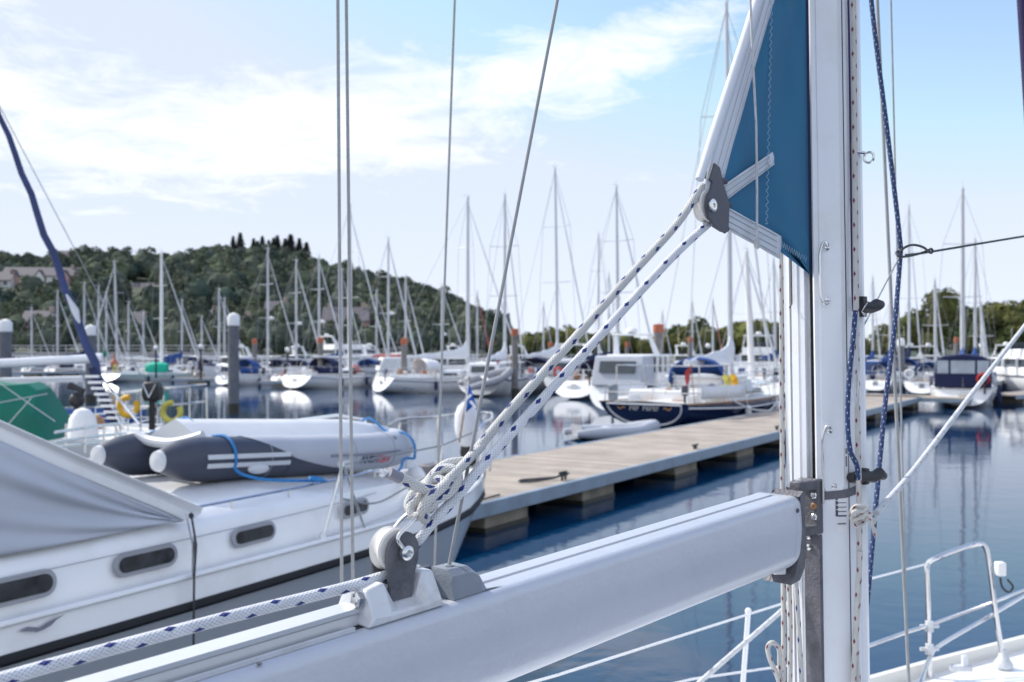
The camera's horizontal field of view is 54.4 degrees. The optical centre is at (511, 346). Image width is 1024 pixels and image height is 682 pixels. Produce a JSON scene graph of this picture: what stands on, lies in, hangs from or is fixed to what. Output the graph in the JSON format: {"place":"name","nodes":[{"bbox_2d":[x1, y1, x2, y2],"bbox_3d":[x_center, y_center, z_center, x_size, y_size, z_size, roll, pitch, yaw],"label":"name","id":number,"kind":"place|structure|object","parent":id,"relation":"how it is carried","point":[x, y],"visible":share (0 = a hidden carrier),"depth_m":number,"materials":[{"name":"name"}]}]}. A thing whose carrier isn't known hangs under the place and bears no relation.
{"place":"outdoors","nodes":[
{"label":"outdoors","id":0,"kind":"place"},
{"bbox_2d":[2,276,999,357],"bbox_3d":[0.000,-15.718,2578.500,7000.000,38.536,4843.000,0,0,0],"label":"hillside","id":1,"kind":"structure","parent":0,"point":[136,290],"depth_m":190.82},
{"bbox_2d":[0,269,14,287],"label":"house","id":2,"kind":"structure","parent":1,"relation":"on","point":[6,279],"depth_m":322.17,"materials":[{"name":"paint"}]},
{"bbox_2d":[2,265,81,286],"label":"house","id":3,"kind":"structure","parent":1,"relation":"on","point":[46,274],"depth_m":326.83,"materials":[{"name":"stone"}]},
{"bbox_2d":[22,306,61,327],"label":"house","id":4,"kind":"structure","parent":1,"relation":"on","point":[51,311],"depth_m":214.37,"materials":[{"name":"stone"}]},
{"bbox_2d":[0,243,521,354],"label":"hillside woodland","id":5,"kind":"object","parent":1,"relation":"on","point":[199,275],"visible":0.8,"depth_m":246.76,"materials":[{"name":"green plant"}]},
{"bbox_2d":[321,302,370,326],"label":"house","id":6,"kind":"structure","parent":1,"relation":"on","point":[356,310],"depth_m":213.14,"materials":[{"name":"stone"}]},
{"bbox_2d":[508,316,895,356],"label":"shoreline woodland","id":7,"kind":"object","parent":1,"relation":"on","point":[739,332],"visible":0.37,"depth_m":170.77,"materials":[{"name":"green plant"}]},
{"bbox_2d":[874,323,888,352],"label":"tree","id":8,"kind":"object","parent":1,"relation":"on","point":[885,327],"visible":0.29,"depth_m":167.34,"materials":[{"name":"green plant"}]},
{"bbox_2d":[883,315,928,350],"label":"tree","id":9,"kind":"object","parent":1,"relation":"on","point":[913,329],"visible":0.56,"depth_m":160.15,"materials":[{"name":"green plant"}]},
{"bbox_2d":[920,286,959,355],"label":"tree","id":10,"kind":"object","parent":1,"relation":"on","point":[949,301],"visible":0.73,"depth_m":163.36,"materials":[{"name":"green plant"}]},
{"bbox_2d":[949,306,1002,355],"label":"tree","id":11,"kind":"object","parent":1,"relation":"on","point":[990,315],"visible":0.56,"depth_m":157.77,"materials":[{"name":"green plant"}]},
{"bbox_2d":[0,0,1023,341],"label":"sky","id":12,"kind":"structure","parent":0,"point":[171,125],"materials":[{"name":"blue"}]},
{"bbox_2d":[12,374,1023,681],"bbox_3d":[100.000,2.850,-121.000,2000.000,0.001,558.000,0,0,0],"label":"water","id":13,"kind":"structure","parent":0,"point":[964,486],"depth_m":17.09,"materials":[{"name":"blue liquid"}]},
{"bbox_2d":[0,319,12,377],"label":"mooring pile","id":14,"kind":"object","parent":13,"relation":"in","point":[6,328],"visible":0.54,"depth_m":42.80,"materials":[{"name":"metal"}]},
{"bbox_2d":[12,371,84,375],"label":"pontoon","id":15,"kind":"object","parent":13,"relation":"on","point":[40,373],"visible":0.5,"depth_m":95.86,"materials":[{"name":"grey wood"}]},
{"bbox_2d":[21,288,78,370],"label":"sailboat","id":16,"kind":"object","parent":13,"relation":"on","point":[36,368],"visible":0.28,"depth_m":103.92,"materials":[{"name":"paint"}]},
{"bbox_2d":[0,111,140,475],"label":"yacht","id":17,"kind":"object","parent":13,"relation":"on","point":[83,425],"visible":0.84,"depth_m":14.58,"materials":[{"name":"paint"}]},
{"bbox_2d":[44,282,110,375],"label":"sailboat","id":18,"kind":"object","parent":13,"relation":"on","point":[68,367],"visible":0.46,"depth_m":98.48,"materials":[{"name":"paint"}]},
{"bbox_2d":[0,107,166,431],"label":"yacht","id":19,"kind":"object","parent":13,"relation":"on","point":[100,415],"visible":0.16,"depth_m":21.19,"materials":[{"name":"paint"}]},
{"bbox_2d":[0,381,69,440],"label":"boat cover","id":20,"kind":"object","parent":19,"relation":"on","point":[38,409],"visible":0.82,"depth_m":17.36,"materials":[{"name":"green fabric"}]},
{"bbox_2d":[85,324,95,403],"bbox_3d":[-21.163,1.871,50.000,0.543,5.958,0.543,0,0,0],"label":"mooring pile","id":21,"kind":"object","parent":13,"relation":"in","point":[90,396],"visible":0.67,"depth_m":49.78,"materials":[{"name":"metal"}]},
{"bbox_2d":[72,282,124,366],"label":"sailboat","id":22,"kind":"object","parent":13,"relation":"on","point":[101,330],"visible":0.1,"depth_m":105.95,"materials":[{"name":"paint"}]},
{"bbox_2d":[82,292,130,365],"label":"sailboat","id":23,"kind":"object","parent":13,"relation":"on","point":[105,353],"visible":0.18,"depth_m":109.94,"materials":[{"name":"paint"}]},
{"bbox_2d":[83,257,154,373],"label":"sailboat","id":24,"kind":"object","parent":13,"relation":"on","point":[116,332],"visible":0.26,"depth_m":91.94,"materials":[{"name":"paint"}]},
{"bbox_2d":[12,352,227,362],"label":"quay wall","id":25,"kind":"structure","parent":13,"relation":"in","point":[109,353],"depth_m":154.40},
{"bbox_2d":[104,298,149,364],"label":"sailboat","id":26,"kind":"object","parent":13,"relation":"on","point":[128,301],"visible":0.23,"depth_m":113.94,"materials":[{"name":"paint"}]},
{"bbox_2d":[49,383,207,457],"bbox_3d":[-9.291,2.008,21.620,9.067,2.585,2.798,0,0,41],"label":"yacht","id":27,"kind":"object","parent":13,"relation":"on","point":[79,450],"visible":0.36,"depth_m":18.96,"materials":[{"name":"paint"}]},
{"bbox_2d":[116,394,139,417],"bbox_3d":[-7.049,1.102,18.300,0.446,0.444,0.116,0,0,6],"label":"lifebuoy","id":28,"kind":"object","parent":27,"relation":"attached to","point":[122,412],"visible":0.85,"depth_m":18.26,"materials":[{"name":"yellow plastic"}]},
{"bbox_2d":[142,381,163,429],"bbox_3d":[-6.652,1.095,18.413,0.320,0.890,0.375,0,0,0],"label":"outboard motor","id":29,"kind":"object","parent":27,"relation":"attached to","point":[152,392],"visible":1,"depth_m":18.31,"materials":[{"name":"black plastic"}]},
{"bbox_2d":[160,400,183,422],"bbox_3d":[-6.253,1.204,18.300,0.446,0.444,0.116,0,0,6],"label":"lifebuoy","id":30,"kind":"object","parent":27,"relation":"attached to","point":[163,414],"visible":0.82,"depth_m":18.26,"materials":[{"name":"yellow plastic"}]},
{"bbox_2d":[102,247,199,381],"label":"sailboat","id":31,"kind":"object","parent":13,"relation":"on","point":[114,373],"visible":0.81,"depth_m":82.86,"materials":[{"name":"paint"}]},
{"bbox_2d":[145,362,168,372],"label":"boat cover","id":32,"kind":"object","parent":31,"relation":"on","point":[162,367],"visible":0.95,"depth_m":79.58,"materials":[{"name":"green fabric"}]},
{"bbox_2d":[157,300,199,370],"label":"sailboat","id":33,"kind":"object","parent":13,"relation":"on","point":[178,355],"visible":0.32,"depth_m":99.89,"materials":[{"name":"paint"}]},
{"bbox_2d":[186,288,226,377],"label":"sailboat","id":34,"kind":"object","parent":13,"relation":"on","point":[194,369],"visible":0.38,"depth_m":87.24,"materials":[{"name":"paint"}]},
{"bbox_2d":[227,313,239,413],"bbox_3d":[-11.746,1.711,42.000,0.511,6.279,0.511,0,0,0],"label":"mooring pile","id":35,"kind":"object","parent":13,"relation":"in","point":[233,322],"visible":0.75,"depth_m":41.80,"materials":[{"name":"metal"}]},
{"bbox_2d":[202,356,266,377],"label":"motor cruiser","id":36,"kind":"object","parent":13,"relation":"on","point":[209,371],"visible":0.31,"depth_m":82.83,"materials":[{"name":"paint"}]},
{"bbox_2d":[0,402,493,681],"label":"motor sailer","id":37,"kind":"object","parent":13,"relation":"on","point":[93,553],"visible":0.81,"depth_m":7.07,"materials":[{"name":"white paint"}]},
{"bbox_2d":[90,419,413,481],"bbox_3d":[-2.250,0.982,9.872,1.181,0.525,3.700,0,-4,32],"label":"inflatable dinghy","id":38,"kind":"object","parent":37,"relation":"on","point":[189,450],"visible":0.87,"depth_m":8.92,"materials":[{"name":"rubber"}]},
{"bbox_2d":[149,416,325,481],"bbox_3d":[-2.561,0.925,8.828,1.759,0.605,0.556,0,0,4],"label":"lashing rope","id":39,"kind":"object","parent":38,"relation":"attached to","point":[309,479],"visible":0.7,"depth_m":8.69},
{"bbox_2d":[360,417,415,470],"bbox_3d":[-1.436,1.053,10.829,0.522,0.546,1.517,0,0,-36],"label":"lashing rope","id":40,"kind":"object","parent":38,"relation":"attached to","point":[401,432],"visible":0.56,"depth_m":10.73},
{"bbox_2d":[458,376,475,442],"bbox_3d":[-0.547,0.778,12.268,0.231,0.821,0.104,0,0,0],"label":"pennant","id":41,"kind":"object","parent":37,"relation":"attached to","point":[469,403],"visible":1,"depth_m":12.29,"materials":[{"name":"blue fabric"}]},
{"bbox_2d":[215,248,297,385],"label":"sailboat","id":42,"kind":"object","parent":13,"relation":"on","point":[250,372],"visible":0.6,"depth_m":74.10,"materials":[{"name":"paint"}]},
{"bbox_2d":[260,260,317,379],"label":"sailboat","id":43,"kind":"object","parent":13,"relation":"on","point":[276,363],"visible":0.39,"depth_m":77.74,"materials":[{"name":"paint"}]},
{"bbox_2d":[271,254,347,384],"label":"sailboat","id":44,"kind":"object","parent":13,"relation":"on","point":[277,376],"visible":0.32,"depth_m":73.91,"materials":[{"name":"paint"}]},
{"bbox_2d":[282,203,386,388],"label":"sailboat","id":45,"kind":"object","parent":13,"relation":"on","point":[313,375],"visible":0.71,"depth_m":68.06,"materials":[{"name":"paint"}]},
{"bbox_2d":[314,269,362,367],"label":"sailboat","id":46,"kind":"object","parent":13,"relation":"on","point":[337,354],"visible":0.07,"depth_m":87.94,"materials":[{"name":"paint"}]},
{"bbox_2d":[321,331,400,365],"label":"motor cruiser","id":47,"kind":"object","parent":13,"relation":"on","point":[330,350],"visible":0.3,"depth_m":110.83,"materials":[{"name":"paint"}]},
{"bbox_2d":[343,286,397,365],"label":"sailboat","id":48,"kind":"object","parent":13,"relation":"on","point":[376,339],"visible":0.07,"depth_m":91.98,"materials":[{"name":"paint"}]},
{"bbox_2d":[348,237,416,386],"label":"sailboat","id":49,"kind":"object","parent":13,"relation":"on","point":[367,362],"visible":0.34,"depth_m":73.91,"materials":[{"name":"paint"}]},
{"bbox_2d":[371,276,423,360],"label":"sailboat","id":50,"kind":"object","parent":13,"relation":"on","point":[405,333],"visible":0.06,"depth_m":79.94,"materials":[{"name":"paint"}]},
{"bbox_2d":[413,283,462,353],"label":"sailboat","id":51,"kind":"object","parent":13,"relation":"on","point":[441,289],"visible":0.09,"depth_m":79.95,"materials":[{"name":"paint"}]},
{"bbox_2d":[372,355,507,386],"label":"motor cruiser","id":52,"kind":"object","parent":13,"relation":"on","point":[448,363],"visible":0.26,"depth_m":67.97,"materials":[{"name":"paint"}]},
{"bbox_2d":[373,195,519,392],"bbox_3d":[-3.646,-3.385,63.424,10.619,13.370,3.588,0,0,-30],"label":"sailboat","id":53,"kind":"object","parent":13,"relation":"on","point":[423,375],"visible":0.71,"depth_m":61.94,"materials":[{"name":"paint"}]},
{"bbox_2d":[463,291,488,362],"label":"sailboat","id":54,"kind":"object","parent":13,"relation":"on","point":[477,344],"visible":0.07,"depth_m":95.94,"materials":[{"name":"paint"}]},
{"bbox_2d":[459,193,533,395],"bbox_3d":[-0.513,-3.284,61.483,3.292,13.168,9.688,0,0,18],"label":"sailboat","id":55,"kind":"object","parent":13,"relation":"on","point":[500,356],"visible":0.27,"depth_m":61.91,"materials":[{"name":"paint"}]},
{"bbox_2d":[464,361,532,395],"bbox_3d":[-0.468,2.075,60.058,2.646,2.350,7.538,0,0,21],"label":"motor cruiser","id":56,"kind":"object","parent":13,"relation":"on","point":[503,388],"visible":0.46,"depth_m":57.10,"materials":[{"name":"paint"}]},
{"bbox_2d":[458,367,512,389],"bbox_3d":[-1.360,1.768,55.943,3.195,0.540,1.422,-15,23,-22],"label":"inflatable dinghy","id":57,"kind":"object","parent":56,"relation":"hanging from","point":[493,378],"visible":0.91,"depth_m":55.83,"materials":[{"name":"grey rubber"}]},
{"bbox_2d":[511,328,518,395],"bbox_3d":[0.158,1.906,57.000,0.435,5.887,0.435,0,0,0],"label":"mooring pile","id":58,"kind":"object","parent":13,"relation":"in","point":[514,358],"visible":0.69,"depth_m":56.83,"materials":[{"name":"grey metal"}]},
{"bbox_2d":[66,0,1023,681],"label":"yacht","id":59,"kind":"object","parent":13,"relation":"on","point":[528,616],"visible":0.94,"depth_m":2.40,"materials":[{"name":"silver metal"}]},
{"bbox_2d":[339,565,443,627],"bbox_3d":[-0.192,0.378,1.528,0.153,0.066,0.094,0,0,-44],"label":"boom bracket","id":60,"kind":"object","parent":59,"relation":"attached to","point":[375,603],"visible":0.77,"depth_m":1.49,"materials":[{"name":"metal"}]},
{"bbox_2d":[369,507,418,601],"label":"sheave block","id":61,"kind":"structure","parent":60,"relation":"attached to","point":[394,551],"depth_m":1.52,"materials":[{"name":"grey metal"}]},
{"bbox_2d":[0,221,711,681],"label":"outhaul rope","id":62,"kind":"object","parent":61,"relation":"attached to","point":[226,617],"visible":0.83,"depth_m":1.46,"materials":[{"name":"fabric"}]},
{"bbox_2d":[379,444,485,523],"bbox_3d":[-0.118,0.220,1.595,0.214,0.119,0.068,0,0,-43],"label":"rope knot","id":63,"kind":"object","parent":61,"relation":"attached to","point":[433,489],"visible":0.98,"depth_m":1.56,"materials":[{"name":"grey"}]},
{"bbox_2d":[420,562,498,599],"bbox_3d":[-0.088,0.377,1.629,0.127,0.048,0.080,0,0,-44],"label":"track end fitting","id":64,"kind":"object","parent":59,"relation":"attached to","point":[455,581],"visible":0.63,"depth_m":1.59,"materials":[{"name":"grey plastic"}]},
{"bbox_2d":[448,0,558,563],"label":"lazy line","id":65,"kind":"object","parent":64,"relation":"attached to","point":[504,276],"visible":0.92,"depth_m":1.70,"materials":[{"name":"fabric"}]},
{"bbox_2d":[697,603,786,681],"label":"jib sheet","id":66,"kind":"object","parent":59,"relation":"attached to","point":[737,649],"visible":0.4,"depth_m":4.39,"materials":[{"name":"white fabric"}]},
{"bbox_2d":[695,0,811,273],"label":"mainsail","id":67,"kind":"object","parent":59,"relation":"attached to","point":[757,149],"visible":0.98,"depth_m":2.29,"materials":[{"name":"blue fabric"}]},
{"bbox_2d":[692,163,731,233],"bbox_3d":[0.437,-0.324,2.137,0.127,0.163,0.043,0,0,-44],"label":"clew block","id":68,"kind":"object","parent":67,"relation":"attached to","point":[713,205],"depth_m":2.11,"materials":[{"name":"grey metal"}]},
{"bbox_2d":[430,183,704,513],"bbox_3d":[0.150,-0.041,1.868,0.822,0.613,0.027,0,0,-45],"label":"outhaul rope","id":69,"kind":"object","parent":68,"relation":"attached to","point":[521,397],"visible":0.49,"depth_m":1.85,"materials":[{"name":"fabric"}]},
{"bbox_2d":[765,640,782,681],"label":"rope loop","id":70,"kind":"object","parent":59,"relation":"hanging from","point":[778,674],"visible":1,"depth_m":2.31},
{"bbox_2d":[779,252,785,681],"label":"reefing rope","id":71,"kind":"object","parent":59,"relation":"attached to","point":[782,434],"visible":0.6,"depth_m":2.49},
{"bbox_2d":[786,584,792,681],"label":"reefing rope","id":72,"kind":"object","parent":59,"relation":"attached to","point":[789,636],"visible":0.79,"depth_m":2.36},
{"bbox_2d":[794,582,803,681],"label":"reefing rope","id":73,"kind":"object","parent":59,"relation":"attached to","point":[798,630],"visible":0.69,"depth_m":2.34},
{"bbox_2d":[847,0,852,311],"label":"thin halyard","id":74,"kind":"object","parent":59,"relation":"attached to","point":[849,52],"visible":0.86,"depth_m":2.43,"materials":[{"name":"grey fabric"}]},
{"bbox_2d":[845,310,860,480],"bbox_3d":[0.818,0.124,2.376,0.068,0.422,0.021,0,0,-45],"label":"rope loop","id":75,"kind":"object","parent":59,"relation":"hanging from","point":[848,395],"visible":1,"depth_m":2.36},
{"bbox_2d":[850,0,861,681],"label":"halyard","id":76,"kind":"object","parent":59,"relation":"attached to","point":[854,656],"visible":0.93,"depth_m":2.39,"materials":[{"name":"white fabric"}]},
{"bbox_2d":[848,504,879,536],"bbox_3d":[0.850,0.416,2.375,0.118,0.090,0.044,0,0,-33],"label":"rope knot","id":77,"kind":"object","parent":76,"relation":"attached to","point":[865,513],"visible":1,"depth_m":2.35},
{"bbox_2d":[853,551,862,681],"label":"halyard","id":78,"kind":"object","parent":59,"relation":"attached to","point":[857,589],"visible":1,"depth_m":2.38,"materials":[{"name":"white fabric"}]},
{"bbox_2d":[849,302,869,405],"bbox_3d":[0.828,0.019,2.374,0.054,0.249,0.013,0,0,0],"label":"rope loop","id":79,"kind":"object","parent":59,"relation":"hanging from","point":[853,379],"visible":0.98,"depth_m":2.37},
{"bbox_2d":[868,0,902,604],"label":"sheet rope","id":80,"kind":"object","parent":59,"relation":"attached to","point":[898,278],"visible":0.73,"depth_m":2.88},
{"bbox_2d":[905,235,1023,254],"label":"tie line","id":81,"kind":"object","parent":80,"relation":"attached to","point":[980,243],"visible":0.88,"depth_m":3.18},
{"bbox_2d":[872,324,1023,515],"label":"jib sheet","id":82,"kind":"object","parent":59,"relation":"attached to","point":[890,497],"visible":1,"depth_m":3.08,"materials":[{"name":"white fabric"}]},
{"bbox_2d":[518,166,587,391],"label":"sailboat","id":83,"kind":"object","parent":13,"relation":"on","point":[537,360],"visible":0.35,"depth_m":65.67,"materials":[{"name":"paint"}]},
{"bbox_2d":[544,323,591,392],"bbox_3d":[4.607,0.699,63.218,3.156,5.101,9.038,0,0,21],"label":"motor cruiser","id":84,"kind":"object","parent":13,"relation":"on","point":[550,376],"visible":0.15,"depth_m":59.59,"materials":[{"name":"paint"}]},
{"bbox_2d":[576,232,612,353],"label":"sailboat","id":85,"kind":"object","parent":13,"relation":"on","point":[599,319],"visible":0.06,"depth_m":97.94,"materials":[{"name":"paint"}]},
{"bbox_2d":[553,179,649,398],"bbox_3d":[6.298,-3.209,58.003,3.746,13.019,11.120,0,0,33],"label":"sailboat","id":86,"kind":"object","parent":13,"relation":"on","point":[575,385],"visible":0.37,"depth_m":56.56,"materials":[{"name":"paint"}]},
{"bbox_2d":[563,420,660,439],"bbox_3d":[3.234,2.586,31.091,3.095,0.540,1.422,0,0,-20],"label":"inflatable dinghy","id":87,"kind":"object","parent":13,"relation":"on","point":[598,431],"visible":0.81,"depth_m":30.56,"materials":[{"name":"white rubber"}]},
{"bbox_2d":[589,296,676,409],"bbox_3d":[6.770,0.499,46.200,3.156,5.501,9.038,0,0,33],"label":"motor cruiser","id":88,"kind":"object","parent":13,"relation":"on","point":[604,371],"visible":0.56,"depth_m":43.12,"materials":[{"name":"paint"}]},
{"bbox_2d":[599,361,635,372],"bbox_3d":[4.519,0.882,42.763,1.714,0.512,0.185,0,0,33],"label":"canopy window","id":89,"kind":"structure","parent":88,"relation":"in","point":[605,366],"depth_m":42.77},
{"bbox_2d":[653,324,663,353],"bbox_3d":[7.063,1.874,48.000,0.522,5.951,0.521,0,0,0],"label":"mooring pile","id":90,"kind":"object","parent":13,"relation":"in","point":[658,330],"visible":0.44,"depth_m":47.78,"materials":[{"name":"grey plastic"}]},
{"bbox_2d":[599,0,784,428],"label":"yacht","id":91,"kind":"object","parent":13,"relation":"on","point":[693,390],"visible":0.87,"depth_m":34.89,"materials":[{"name":"paint"}]},
{"bbox_2d":[467,394,971,532],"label":"walkway","id":92,"kind":"structure","parent":13,"relation":"on","point":[596,470],"depth_m":21.27,"materials":[{"name":"brown wood"}]},
{"bbox_2d":[721,241,784,385],"bbox_3d":[11.134,-0.806,46.525,3.270,8.212,9.619,0,0,33],"label":"sailboat","id":93,"kind":"object","parent":13,"relation":"on","point":[750,341],"visible":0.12,"depth_m":46.61,"materials":[{"name":"paint"}]},
{"bbox_2d":[733,332,784,372],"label":"motor cruiser","id":94,"kind":"object","parent":13,"relation":"on","point":[757,353],"visible":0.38,"depth_m":76.00,"materials":[{"name":"paint"}]},
{"bbox_2d":[738,256,784,382],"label":"sailboat","id":95,"kind":"object","parent":13,"relation":"on","point":[760,375],"visible":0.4,"depth_m":69.22,"materials":[{"name":"paint"}]},
{"bbox_2d":[865,276,883,361],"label":"sailboat","id":96,"kind":"object","parent":13,"relation":"on","point":[871,356],"visible":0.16,"depth_m":83.92,"materials":[{"name":"paint"}]},
{"bbox_2d":[865,304,910,391],"bbox_3d":[24.924,-0.141,65.625,2.636,6.883,7.619,0,0,33],"label":"sailboat","id":97,"kind":"object","parent":13,"relation":"on","point":[875,382],"visible":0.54,"depth_m":63.62,"materials":[{"name":"paint"}]},
{"bbox_2d":[888,204,932,377],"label":"sailboat","id":98,"kind":"object","parent":13,"relation":"on","point":[911,364],"visible":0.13,"depth_m":71.92,"materials":[{"name":"paint"}]},
{"bbox_2d":[904,278,952,394],"bbox_3d":[26.232,-0.635,61.600,2.795,7.870,8.119,0,0,33],"label":"sailboat","id":99,"kind":"object","parent":13,"relation":"on","point":[917,384],"visible":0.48,"depth_m":60.62,"materials":[{"name":"paint"}]},
{"bbox_2d":[929,180,1001,406],"bbox_3d":[22.946,-2.610,50.494,3.302,11.820,9.719,0,0,24],"label":"sailboat","id":100,"kind":"object","parent":13,"relation":"on","point":[961,373],"visible":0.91,"depth_m":46.71,"materials":[{"name":"paint"}]},
{"bbox_2d":[953,238,1006,391],"bbox_3d":[27.703,-1.779,59.526,3.270,10.158,9.619,0,0,33],"label":"sailboat","id":101,"kind":"object","parent":13,"relation":"on","point":[975,351],"visible":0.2,"depth_m":59.93,"materials":[{"name":"paint"}]},
{"bbox_2d":[985,342,1023,391],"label":"motor cruiser","id":102,"kind":"object","parent":13,"relation":"on","point":[1010,366],"visible":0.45,"depth_m":59.20,"materials":[{"name":"paint"}]},
{"bbox_2d":[993,391,1023,402],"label":"pontoon","id":103,"kind":"object","parent":13,"relation":"on","point":[1015,397],"visible":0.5,"depth_m":50.68,"materials":[{"name":"grey wood"}]},
{"bbox_2d":[269,356,991,362],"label":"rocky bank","id":104,"kind":"structure","parent":0,"point":[670,359],"depth_m":157.88,"materials":[{"name":"stone"}]},
{"bbox_2d":[912,333,953,354],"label":"tree","id":105,"kind":"object","parent":104,"relation":"on","point":[931,339],"visible":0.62,"depth_m":154.86,"materials":[{"name":"green plant"}]},
{"bbox_2d":[949,331,993,354],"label":"tree","id":106,"kind":"object","parent":104,"relation":"on","point":[969,345],"visible":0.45,"depth_m":155.45,"materials":[{"name":"green plant"}]},
{"bbox_2d":[988,334,1023,352],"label":"tree","id":107,"kind":"object","parent":104,"relation":"on","point":[1001,340],"visible":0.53,"depth_m":154.88,"materials":[{"name":"green plant"}]},
{"bbox_2d":[990,300,1023,341],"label":"tree","id":108,"kind":"object","parent":104,"relation":"on","point":[1012,315],"visible":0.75,"depth_m":156.19,"materials":[{"name":"green plant"}]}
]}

